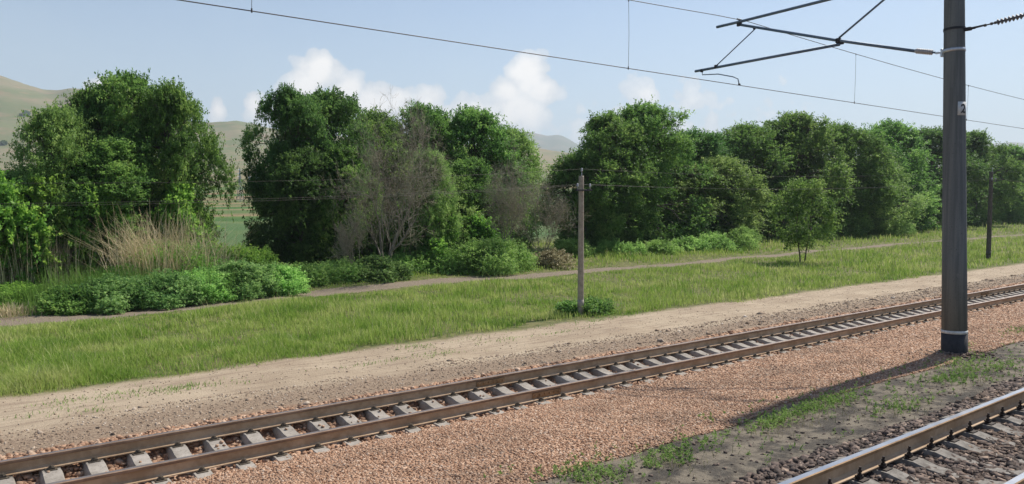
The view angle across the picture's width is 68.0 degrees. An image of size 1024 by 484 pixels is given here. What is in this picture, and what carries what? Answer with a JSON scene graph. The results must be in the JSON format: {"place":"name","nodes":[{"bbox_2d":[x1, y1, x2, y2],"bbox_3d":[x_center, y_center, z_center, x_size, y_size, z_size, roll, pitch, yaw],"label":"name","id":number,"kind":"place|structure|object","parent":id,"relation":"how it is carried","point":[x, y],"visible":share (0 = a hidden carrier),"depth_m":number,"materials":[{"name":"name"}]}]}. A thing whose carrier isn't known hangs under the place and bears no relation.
{"place":"outdoors","nodes":[
{"label":"outdoors","id":0,"kind":"place"},
{"bbox_2d":[237,167,243,200],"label":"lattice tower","id":1,"kind":"structure","parent":0,"point":[239,176],"depth_m":323.79,"materials":[{"name":"grey metal"}]},
{"bbox_2d":[0,76,995,221],"bbox_3d":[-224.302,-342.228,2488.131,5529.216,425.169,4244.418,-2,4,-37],"label":"hills","id":2,"kind":"structure","parent":0,"point":[16,97],"depth_m":1391.21,"materials":[{"name":"green plant"}]},
{"bbox_2d":[0,140,7,144],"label":"hill shrub","id":3,"kind":"object","parent":2,"relation":"on","point":[3,142],"visible":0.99,"depth_m":1189.00,"materials":[{"name":"green plant"}]},
{"bbox_2d":[19,110,30,115],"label":"hill shrub","id":4,"kind":"object","parent":2,"relation":"on","point":[25,112],"visible":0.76,"depth_m":1426.86,"materials":[{"name":"green plant"}]},
{"bbox_2d":[0,221,1023,396],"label":"meadow grass","id":5,"kind":"structure","parent":0,"point":[80,369],"depth_m":29.84,"materials":[{"name":"green plant"}]},
{"bbox_2d":[0,221,1023,483],"bbox_3d":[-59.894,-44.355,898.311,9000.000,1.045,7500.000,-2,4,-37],"label":"ground","id":6,"kind":"structure","parent":0,"point":[712,475],"depth_m":16.38,"materials":[{"name":"beige soil"}]},
{"bbox_2d":[4,165,21,185],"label":"elm tree","id":7,"kind":"object","parent":6,"relation":"on","point":[6,177],"visible":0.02,"depth_m":39.62,"materials":[{"name":"green plant"}]},
{"bbox_2d":[1,242,31,281],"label":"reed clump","id":8,"kind":"object","parent":6,"relation":"on","point":[6,269],"visible":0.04,"depth_m":35.13,"materials":[{"name":"green plant"}]},
{"bbox_2d":[0,278,42,304],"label":"bramble bush","id":9,"kind":"object","parent":6,"relation":"on","point":[3,290],"visible":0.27,"depth_m":33.01,"materials":[{"name":"green plant"}]},
{"bbox_2d":[0,300,45,320],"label":"grass tuft","id":10,"kind":"object","parent":6,"relation":"on","point":[9,312],"visible":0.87,"depth_m":29.83,"materials":[{"name":"beige plant"}]},
{"bbox_2d":[0,168,58,284],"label":"mulberry bush","id":11,"kind":"object","parent":6,"relation":"on","point":[25,215],"visible":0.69,"depth_m":35.10,"materials":[{"name":"green plant"}]},
{"bbox_2d":[0,281,66,307],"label":"reed clump","id":12,"kind":"object","parent":6,"relation":"on","point":[18,291],"visible":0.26,"depth_m":32.45,"materials":[{"name":"green plant"}]},
{"bbox_2d":[0,233,88,287],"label":"reed clump","id":13,"kind":"object","parent":6,"relation":"on","point":[2,276],"visible":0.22,"depth_m":35.05,"materials":[{"name":"green plant"}]},
{"bbox_2d":[0,166,94,288],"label":"mulberry bush","id":14,"kind":"object","parent":6,"relation":"on","point":[39,190],"visible":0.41,"depth_m":35.93,"materials":[{"name":"green plant"}]},
{"bbox_2d":[0,95,109,276],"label":"elm tree","id":15,"kind":"object","parent":6,"relation":"on","point":[58,133],"visible":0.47,"depth_m":37.63,"materials":[{"name":"green plant"}]},
{"bbox_2d":[11,234,112,282],"bbox_3d":[-21.614,0.952,36.631,5.650,3.170,3.610,-2,4,-37],"label":"reed clump","id":16,"kind":"object","parent":6,"relation":"on","point":[83,270],"visible":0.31,"depth_m":35.94,"materials":[{"name":"plant"}]},
{"bbox_2d":[31,281,105,315],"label":"bramble bush","id":17,"kind":"object","parent":6,"relation":"on","point":[62,309],"visible":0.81,"depth_m":30.37,"materials":[{"name":"green plant"}]},
{"bbox_2d":[41,81,127,195],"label":"elm tree","id":18,"kind":"object","parent":6,"relation":"on","point":[78,96],"visible":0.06,"depth_m":41.42,"materials":[{"name":"green plant"}]},
{"bbox_2d":[55,174,146,277],"bbox_3d":[-20.682,-0.343,38.273,4.503,6.168,5.158,-2,4,-37],"label":"mulberry bush","id":19,"kind":"object","parent":6,"relation":"on","point":[97,211],"visible":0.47,"depth_m":37.03,"materials":[{"name":"green plant"}]},
{"bbox_2d":[0,263,204,308],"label":"reed clump","id":20,"kind":"object","parent":6,"relation":"on","point":[74,277],"visible":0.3,"depth_m":32.38,"materials":[{"name":"green plant"}]},
{"bbox_2d":[63,272,159,314],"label":"bramble bush","id":21,"kind":"object","parent":6,"relation":"on","point":[109,302],"visible":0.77,"depth_m":31.29,"materials":[{"name":"green plant"}]},
{"bbox_2d":[0,276,222,315],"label":"reed clump","id":22,"kind":"object","parent":6,"relation":"on","point":[39,296],"visible":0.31,"depth_m":30.65,"materials":[{"name":"green plant"}]},
{"bbox_2d":[49,132,197,265],"bbox_3d":[-20.548,-1.688,40.726,8.469,8.448,9.385,0,3,3],"label":"elm tree","id":23,"kind":"object","parent":6,"relation":"on","point":[113,148],"visible":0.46,"depth_m":38.19,"materials":[{"name":"green plant"}]},
{"bbox_2d":[73,263,177,282],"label":"bramble bush","id":24,"kind":"object","parent":6,"relation":"on","point":[121,271],"visible":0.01,"depth_m":35.14,"materials":[{"name":"green plant"}]},
{"bbox_2d":[88,215,169,271],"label":"reed clump","id":25,"kind":"object","parent":6,"relation":"on","point":[128,244],"visible":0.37,"depth_m":35.94,"materials":[{"name":"plant"}]},
{"bbox_2d":[64,67,207,221],"bbox_3d":[-21.539,-3.647,42.751,8.024,12.395,8.981,2,4,39],"label":"elm tree","id":26,"kind":"object","parent":6,"relation":"on","point":[116,95],"visible":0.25,"depth_m":40.79,"materials":[{"name":"green plant"}]},
{"bbox_2d":[58,200,266,276],"bbox_3d":[-16.632,0.062,36.963,8.187,4.412,8.961,2,4,32],"label":"reed clump","id":27,"kind":"object","parent":6,"relation":"on","point":[150,251],"visible":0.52,"depth_m":35.85,"materials":[{"name":"beige plant"}]},
{"bbox_2d":[93,234,232,274],"bbox_3d":[-16.918,1.095,38.002,8.166,3.003,4.760,-2,4,-37],"label":"bramble bush","id":28,"kind":"object","parent":6,"relation":"on","point":[200,258],"visible":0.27,"depth_m":37.05,"materials":[{"name":"green plant"}]},
{"bbox_2d":[122,267,211,309],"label":"bramble bush","id":29,"kind":"object","parent":6,"relation":"on","point":[182,296],"visible":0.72,"depth_m":32.76,"materials":[{"name":"green plant"}]},
{"bbox_2d":[142,172,220,251],"bbox_3d":[-17.801,-0.593,40.695,5.001,6.432,4.366,2,4,28],"label":"mulberry bush","id":30,"kind":"object","parent":6,"relation":"on","point":[181,194],"visible":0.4,"depth_m":39.48,"materials":[{"name":"green plant"}]},
{"bbox_2d":[124,75,243,245],"bbox_3d":[-18.805,-3.318,41.830,6.836,11.768,6.169,1,3,16],"label":"elm tree","id":31,"kind":"object","parent":6,"relation":"on","point":[174,110],"visible":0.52,"depth_m":41.36,"materials":[{"name":"green plant"}]},
{"bbox_2d":[129,213,255,271],"bbox_3d":[-15.452,0.349,37.583,6.194,3.771,6.191,-2,4,-37],"label":"reed clump","id":32,"kind":"object","parent":6,"relation":"on","point":[210,247],"visible":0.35,"depth_m":37.71,"materials":[{"name":"beige plant"}]},
{"bbox_2d":[90,263,301,302],"bbox_3d":[-14.588,1.818,34.638,11.822,1.654,3.845,-2,4,-37],"label":"reed clump","id":33,"kind":"object","parent":6,"relation":"on","point":[218,280],"visible":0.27,"depth_m":34.59,"materials":[{"name":"plant"}]},
{"bbox_2d":[174,261,247,303],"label":"bramble bush","id":34,"kind":"object","parent":6,"relation":"on","point":[219,294],"visible":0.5,"depth_m":34.31,"materials":[{"name":"green plant"}]},
{"bbox_2d":[209,242,282,265],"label":"bramble bush","id":35,"kind":"object","parent":6,"relation":"on","point":[257,256],"visible":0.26,"depth_m":40.64,"materials":[{"name":"green plant"}]},
{"bbox_2d":[210,257,283,300],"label":"bramble bush","id":36,"kind":"object","parent":6,"relation":"on","point":[247,268],"visible":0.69,"depth_m":35.65,"materials":[{"name":"green plant"}]},
{"bbox_2d":[256,261,312,295],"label":"bramble bush","id":37,"kind":"object","parent":6,"relation":"on","point":[294,283],"visible":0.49,"depth_m":37.15,"materials":[{"name":"green plant"}]},
{"bbox_2d":[232,80,344,263],"bbox_3d":[-13.914,-4.038,48.385,7.648,12.515,5.694,0,3,3],"label":"elm tree","id":38,"kind":"object","parent":6,"relation":"on","point":[292,106],"visible":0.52,"depth_m":47.51,"materials":[{"name":"green plant"}]},
{"bbox_2d":[246,142,350,264],"bbox_3d":[-13.295,-2.000,47.184,6.294,8.499,6.099,2,4,35],"label":"elm tree","id":39,"kind":"object","parent":6,"relation":"on","point":[282,183],"visible":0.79,"depth_m":45.87,"materials":[{"name":"green plant"}]},
{"bbox_2d":[276,258,335,286],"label":"bramble bush","id":40,"kind":"object","parent":6,"relation":"on","point":[319,274],"visible":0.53,"depth_m":40.70,"materials":[{"name":"green plant"}]},
{"bbox_2d":[245,82,386,255],"bbox_3d":[-12.794,-4.393,51.898,7.863,12.863,10.561,-3,4,-45],"label":"elm tree","id":41,"kind":"object","parent":6,"relation":"on","point":[337,110],"visible":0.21,"depth_m":50.22,"materials":[{"name":"green plant"}]},
{"bbox_2d":[317,256,369,283],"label":"bramble bush","id":42,"kind":"object","parent":6,"relation":"on","point":[345,270],"visible":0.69,"depth_m":42.20,"materials":[{"name":"green plant"}]},
{"bbox_2d":[326,200,368,263],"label":"dead tree","id":43,"kind":"object","parent":6,"relation":"on","point":[344,236],"visible":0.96,"depth_m":43.58,"materials":[{"name":"grey wood"}]},
{"bbox_2d":[306,139,395,261],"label":"elm tree","id":44,"kind":"object","parent":6,"relation":"on","point":[340,155],"visible":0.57,"depth_m":47.41,"materials":[{"name":"green plant"}]},
{"bbox_2d":[341,252,414,282],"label":"bramble bush","id":45,"kind":"object","parent":6,"relation":"on","point":[378,268],"visible":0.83,"depth_m":42.92,"materials":[{"name":"green plant"}]},
{"bbox_2d":[339,104,420,254],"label":"elm tree","id":46,"kind":"object","parent":6,"relation":"on","point":[374,115],"visible":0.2,"depth_m":55.00,"materials":[{"name":"green plant"}]},
{"bbox_2d":[314,85,461,257],"bbox_3d":[-7.344,-3.313,43.504,7.874,11.426,6.328,-1,3,-17],"label":"dead tree","id":47,"kind":"object","parent":6,"relation":"on","point":[393,247],"visible":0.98,"depth_m":43.88,"materials":[{"name":"plant"}]},
{"bbox_2d":[367,251,434,273],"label":"bramble bush","id":48,"kind":"object","parent":6,"relation":"on","point":[399,257],"visible":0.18,"depth_m":46.41,"materials":[{"name":"green plant"}]},
{"bbox_2d":[381,193,464,271],"bbox_3d":[-5.721,-0.720,49.874,5.371,5.615,6.152,1,3,15],"label":"mulberry bush","id":49,"kind":"object","parent":6,"relation":"on","point":[439,245],"visible":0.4,"depth_m":48.55,"materials":[{"name":"green plant"}]},
{"bbox_2d":[376,99,483,210],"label":"elm tree","id":50,"kind":"object","parent":6,"relation":"on","point":[436,117],"visible":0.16,"depth_m":58.55,"materials":[{"name":"green plant"}]},
{"bbox_2d":[374,158,488,254],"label":"elm tree","id":51,"kind":"object","parent":6,"relation":"on","point":[461,185],"visible":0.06,"depth_m":52.26,"materials":[{"name":"green plant"}]},
{"bbox_2d":[398,144,467,259],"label":"elm tree","id":52,"kind":"object","parent":6,"relation":"on","point":[440,203],"visible":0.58,"depth_m":48.59,"materials":[{"name":"green plant"}]},
{"bbox_2d":[393,247,474,274],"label":"bramble bush","id":53,"kind":"object","parent":6,"relation":"on","point":[437,263],"visible":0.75,"depth_m":46.80,"materials":[{"name":"green plant"}]},
{"bbox_2d":[453,210,502,259],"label":"mulberry bush","id":54,"kind":"object","parent":6,"relation":"on","point":[479,224],"visible":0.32,"depth_m":51.17,"materials":[{"name":"green plant"}]},
{"bbox_2d":[429,102,534,236],"bbox_3d":[-3.395,-4.904,62.002,11.038,12.819,9.960,1,3,25],"label":"elm tree","id":55,"kind":"object","parent":6,"relation":"on","point":[475,126],"visible":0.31,"depth_m":59.87,"materials":[{"name":"green plant"}]},
{"bbox_2d":[448,155,525,240],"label":"elm tree","id":56,"kind":"object","parent":6,"relation":"on","point":[474,167],"visible":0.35,"depth_m":54.70,"materials":[{"name":"green plant"}]},
{"bbox_2d":[445,235,539,275],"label":"bramble bush","id":57,"kind":"object","parent":6,"relation":"on","point":[499,257],"visible":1,"depth_m":47.03,"materials":[{"name":"green plant"}]},
{"bbox_2d":[0,281,1023,483],"bbox_3d":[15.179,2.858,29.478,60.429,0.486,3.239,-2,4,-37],"label":"crib ballast","id":58,"kind":"structure","parent":6,"relation":"on","point":[121,459],"depth_m":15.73,"materials":[{"name":"gravel"}]},
{"bbox_2d":[0,284,1023,483],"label":"railway track","id":59,"kind":"structure","parent":58,"relation":"on","point":[184,460],"depth_m":15.89,"materials":[{"name":"metal"}]},
{"bbox_2d":[46,291,1019,483],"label":"stray stones","id":60,"kind":"object","parent":59,"relation":"on","point":[222,441],"visible":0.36,"depth_m":15.41,"materials":[{"name":"pink stone"}]},
{"bbox_2d":[0,266,1023,454],"bbox_3d":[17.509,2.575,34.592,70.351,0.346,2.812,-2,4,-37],"label":"roadside gravel","id":61,"kind":"structure","parent":6,"relation":"on","point":[760,323],"depth_m":20.70,"materials":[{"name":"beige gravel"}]},
{"bbox_2d":[0,234,1023,326],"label":"footpath","id":62,"kind":"structure","parent":6,"relation":"on","point":[64,317],"depth_m":39.37,"materials":[{"name":"beige soil"}]},
{"bbox_2d":[478,121,553,251],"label":"elm tree","id":63,"kind":"object","parent":6,"relation":"on","point":[524,140],"visible":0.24,"depth_m":62.91,"materials":[{"name":"green plant"}]},
{"bbox_2d":[480,130,553,240],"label":"dead tree","id":64,"kind":"object","parent":6,"relation":"on","point":[516,213],"visible":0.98,"depth_m":49.90,"materials":[{"name":"grey wood"}]},
{"bbox_2d":[528,247,576,269],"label":"bramble bush","id":65,"kind":"object","parent":6,"relation":"on","point":[553,257],"visible":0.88,"depth_m":50.86,"materials":[{"name":"brown plant"}]},
{"bbox_2d":[516,177,589,251],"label":"dead tree","id":66,"kind":"object","parent":6,"relation":"on","point":[561,206],"visible":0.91,"depth_m":54.29,"materials":[{"name":"plant"}]},
{"bbox_2d":[551,298,579,316],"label":"weed bush","id":67,"kind":"object","parent":6,"relation":"on","point":[566,305],"visible":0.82,"depth_m":29.90,"materials":[{"name":"green plant"}]},
{"bbox_2d":[548,236,597,257],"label":"bramble bush","id":68,"kind":"object","parent":6,"relation":"on","point":[570,245],"visible":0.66,"depth_m":60.64,"materials":[{"name":"green plant"}]},
{"bbox_2d":[575,168,591,315],"bbox_3d":[2.719,0.198,29.699,0.840,6.162,0.320,-2,4,-37],"label":"telegraph pole","id":69,"kind":"object","parent":6,"relation":"on","point":[580,299],"visible":0.94,"depth_m":29.64,"materials":[{"name":"wood"}]},
{"bbox_2d":[13,168,1018,205],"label":"telegraph wires","id":70,"kind":"object","parent":69,"relation":"attached to","point":[434,192],"visible":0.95,"depth_m":24.79,"materials":[{"name":"black metal"}]},
{"bbox_2d":[535,148,651,250],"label":"elm tree","id":71,"kind":"object","parent":6,"relation":"on","point":[596,227],"visible":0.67,"depth_m":63.88,"materials":[{"name":"green plant"}]},
{"bbox_2d":[570,294,621,315],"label":"weed bush","id":72,"kind":"object","parent":6,"relation":"on","point":[593,305],"visible":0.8,"depth_m":30.02,"materials":[{"name":"green plant"}]},
{"bbox_2d":[545,108,665,247],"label":"elm tree","id":73,"kind":"object","parent":6,"relation":"on","point":[609,135],"visible":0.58,"depth_m":65.93,"materials":[{"name":"green plant"}]},
{"bbox_2d":[593,238,649,256],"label":"bramble bush","id":74,"kind":"object","parent":6,"relation":"on","point":[618,246],"visible":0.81,"depth_m":62.26,"materials":[{"name":"green plant"}]},
{"bbox_2d":[572,94,721,243],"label":"elm tree","id":75,"kind":"object","parent":6,"relation":"on","point":[651,118],"visible":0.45,"depth_m":70.41,"materials":[{"name":"green plant"}]},
{"bbox_2d":[634,237,684,254],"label":"bramble bush","id":76,"kind":"object","parent":6,"relation":"on","point":[660,246],"visible":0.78,"depth_m":63.73,"materials":[{"name":"green plant"}]},
{"bbox_2d":[670,234,714,252],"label":"bramble bush","id":77,"kind":"object","parent":6,"relation":"on","point":[690,243],"visible":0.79,"depth_m":66.42,"materials":[{"name":"green plant"}]},
{"bbox_2d":[653,125,758,237],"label":"elm tree","id":78,"kind":"object","parent":6,"relation":"on","point":[707,143],"visible":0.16,"depth_m":77.87,"materials":[{"name":"green plant"}]},
{"bbox_2d":[695,230,741,251],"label":"bramble bush","id":79,"kind":"object","parent":6,"relation":"on","point":[719,240],"visible":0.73,"depth_m":68.05,"materials":[{"name":"green plant"}]},
{"bbox_2d":[664,151,778,241],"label":"elm tree","id":80,"kind":"object","parent":6,"relation":"on","point":[725,167],"visible":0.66,"depth_m":75.50,"materials":[{"name":"green plant"}]},
{"bbox_2d":[726,226,765,249],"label":"bramble bush","id":81,"kind":"object","parent":6,"relation":"on","point":[745,236],"visible":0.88,"depth_m":70.77,"materials":[{"name":"green plant"}]},
{"bbox_2d":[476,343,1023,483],"bbox_3d":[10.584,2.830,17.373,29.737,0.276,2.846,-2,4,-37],"label":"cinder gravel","id":82,"kind":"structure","parent":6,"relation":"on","point":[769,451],"depth_m":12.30,"materials":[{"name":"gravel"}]},
{"bbox_2d":[484,325,1023,483],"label":"cinder weeds","id":83,"kind":"object","parent":6,"relation":"on","point":[781,417],"visible":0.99,"depth_m":13.28,"materials":[{"name":"green plant"}]},
{"bbox_2d":[696,119,814,239],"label":"elm tree","id":84,"kind":"object","parent":6,"relation":"on","point":[749,140],"visible":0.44,"depth_m":86.82,"materials":[{"name":"green plant"}]},
{"bbox_2d":[539,331,1022,483],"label":"dry tufts","id":85,"kind":"object","parent":6,"relation":"on","point":[778,428],"visible":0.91,"depth_m":13.01,"materials":[{"name":"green plant"}]},
{"bbox_2d":[741,109,859,237],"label":"elm tree","id":86,"kind":"object","parent":6,"relation":"on","point":[796,138],"visible":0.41,"depth_m":89.53,"materials":[{"name":"green plant"}]},
{"bbox_2d":[763,174,846,261],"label":"young tree","id":87,"kind":"object","parent":6,"relation":"on","point":[799,234],"visible":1,"depth_m":54.65,"materials":[{"name":"green plant"}]},
{"bbox_2d":[798,220,847,239],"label":"bramble bush","id":88,"kind":"object","parent":6,"relation":"on","point":[825,231],"visible":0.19,"depth_m":88.95,"materials":[{"name":"green plant"}]},
{"bbox_2d":[695,0,975,352],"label":"catenary mast","id":89,"kind":"object","parent":6,"relation":"on","point":[954,320],"visible":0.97,"depth_m":18.66,"materials":[{"name":"metal"}]},
{"bbox_2d":[179,0,1023,128],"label":"overhead line","id":90,"kind":"object","parent":89,"relation":"hanging from","point":[252,11],"visible":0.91,"depth_m":20.66,"materials":[{"name":"metal"}]},
{"bbox_2d":[972,13,1023,28],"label":"insulator","id":91,"kind":"object","parent":89,"relation":"attached to","point":[1009,18],"visible":1,"depth_m":17.79,"materials":[{"name":"grey ceramic"}]},
{"bbox_2d":[791,119,909,237],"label":"elm tree","id":92,"kind":"object","parent":6,"relation":"on","point":[851,139],"visible":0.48,"depth_m":93.62,"materials":[{"name":"green plant"}]},
{"bbox_2d":[726,376,1023,483],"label":"dark ballast","id":93,"kind":"structure","parent":6,"relation":"on","point":[778,471],"depth_m":10.66,"materials":[{"name":"grey gravel"}]},
{"bbox_2d":[830,156,937,236],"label":"elm tree","id":94,"kind":"object","parent":6,"relation":"on","point":[896,176],"visible":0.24,"depth_m":96.62,"materials":[{"name":"green plant"}]},
{"bbox_2d":[844,117,941,231],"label":"elm tree","id":95,"kind":"object","parent":6,"relation":"on","point":[897,135],"visible":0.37,"depth_m":109.82,"materials":[{"name":"green plant"}]},
{"bbox_2d":[869,216,916,234],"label":"bramble bush","id":96,"kind":"object","parent":6,"relation":"on","point":[911,227],"visible":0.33,"depth_m":99.03,"materials":[{"name":"green plant"}]},
{"bbox_2d":[776,387,1023,483],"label":"railway track","id":97,"kind":"structure","parent":6,"relation":"on","point":[876,459],"depth_m":10.56,"materials":[{"name":"metal"}]},
{"bbox_2d":[898,125,999,227],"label":"elm tree","id":98,"kind":"object","parent":6,"relation":"on","point":[934,136],"visible":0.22,"depth_m":121.88,"materials":[{"name":"green plant"}]},
{"bbox_2d":[901,348,999,362],"bbox_3d":[11.431,2.806,19.075,2.916,0.259,2.104,-1,3,-22],"label":"footing rubble","id":99,"kind":"object","parent":6,"relation":"on","point":[964,355],"visible":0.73,"depth_m":18.63,"materials":[{"name":"brown stone"}]},
{"bbox_2d":[936,127,1023,226],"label":"elm tree","id":100,"kind":"object","parent":6,"relation":"on","point":[1012,189],"visible":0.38,"depth_m":134.91,"materials":[{"name":"green plant"}]},
{"bbox_2d":[986,168,995,259],"bbox_3d":[36.781,-1.976,58.388,0.840,7.451,0.404,-2,4,-37],"label":"telegraph pole","id":101,"kind":"object","parent":6,"relation":"on","point":[989,227],"visible":0.94,"depth_m":58.32,"materials":[{"name":"wood"}]},
{"bbox_2d":[976,141,1023,223],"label":"elm tree","id":102,"kind":"object","parent":6,"relation":"on","point":[1016,214],"visible":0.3,"depth_m":152.11,"materials":[{"name":"green plant"}]},
{"bbox_2d":[0,263,1023,438],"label":"dirt road","id":103,"kind":"structure","parent":0,"point":[632,324],"depth_m":21.55,"materials":[{"name":"beige soil"}]},
{"bbox_2d":[3,292,792,419],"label":"roadside weeds","id":104,"kind":"object","parent":103,"relation":"on","point":[179,388],"visible":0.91,"depth_m":18.57,"materials":[{"name":"green plant"}]},
{"bbox_2d":[0,0,1023,151],"label":"sky","id":105,"kind":"structure","parent":0,"point":[222,56],"materials":[{"name":"blue"}]},
{"bbox_2d":[475,131,1023,166],"bbox_3d":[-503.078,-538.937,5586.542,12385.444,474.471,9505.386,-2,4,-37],"label":"distant hills","id":106,"kind":"structure","parent":0,"point":[559,143],"depth_m":4670.67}
]}

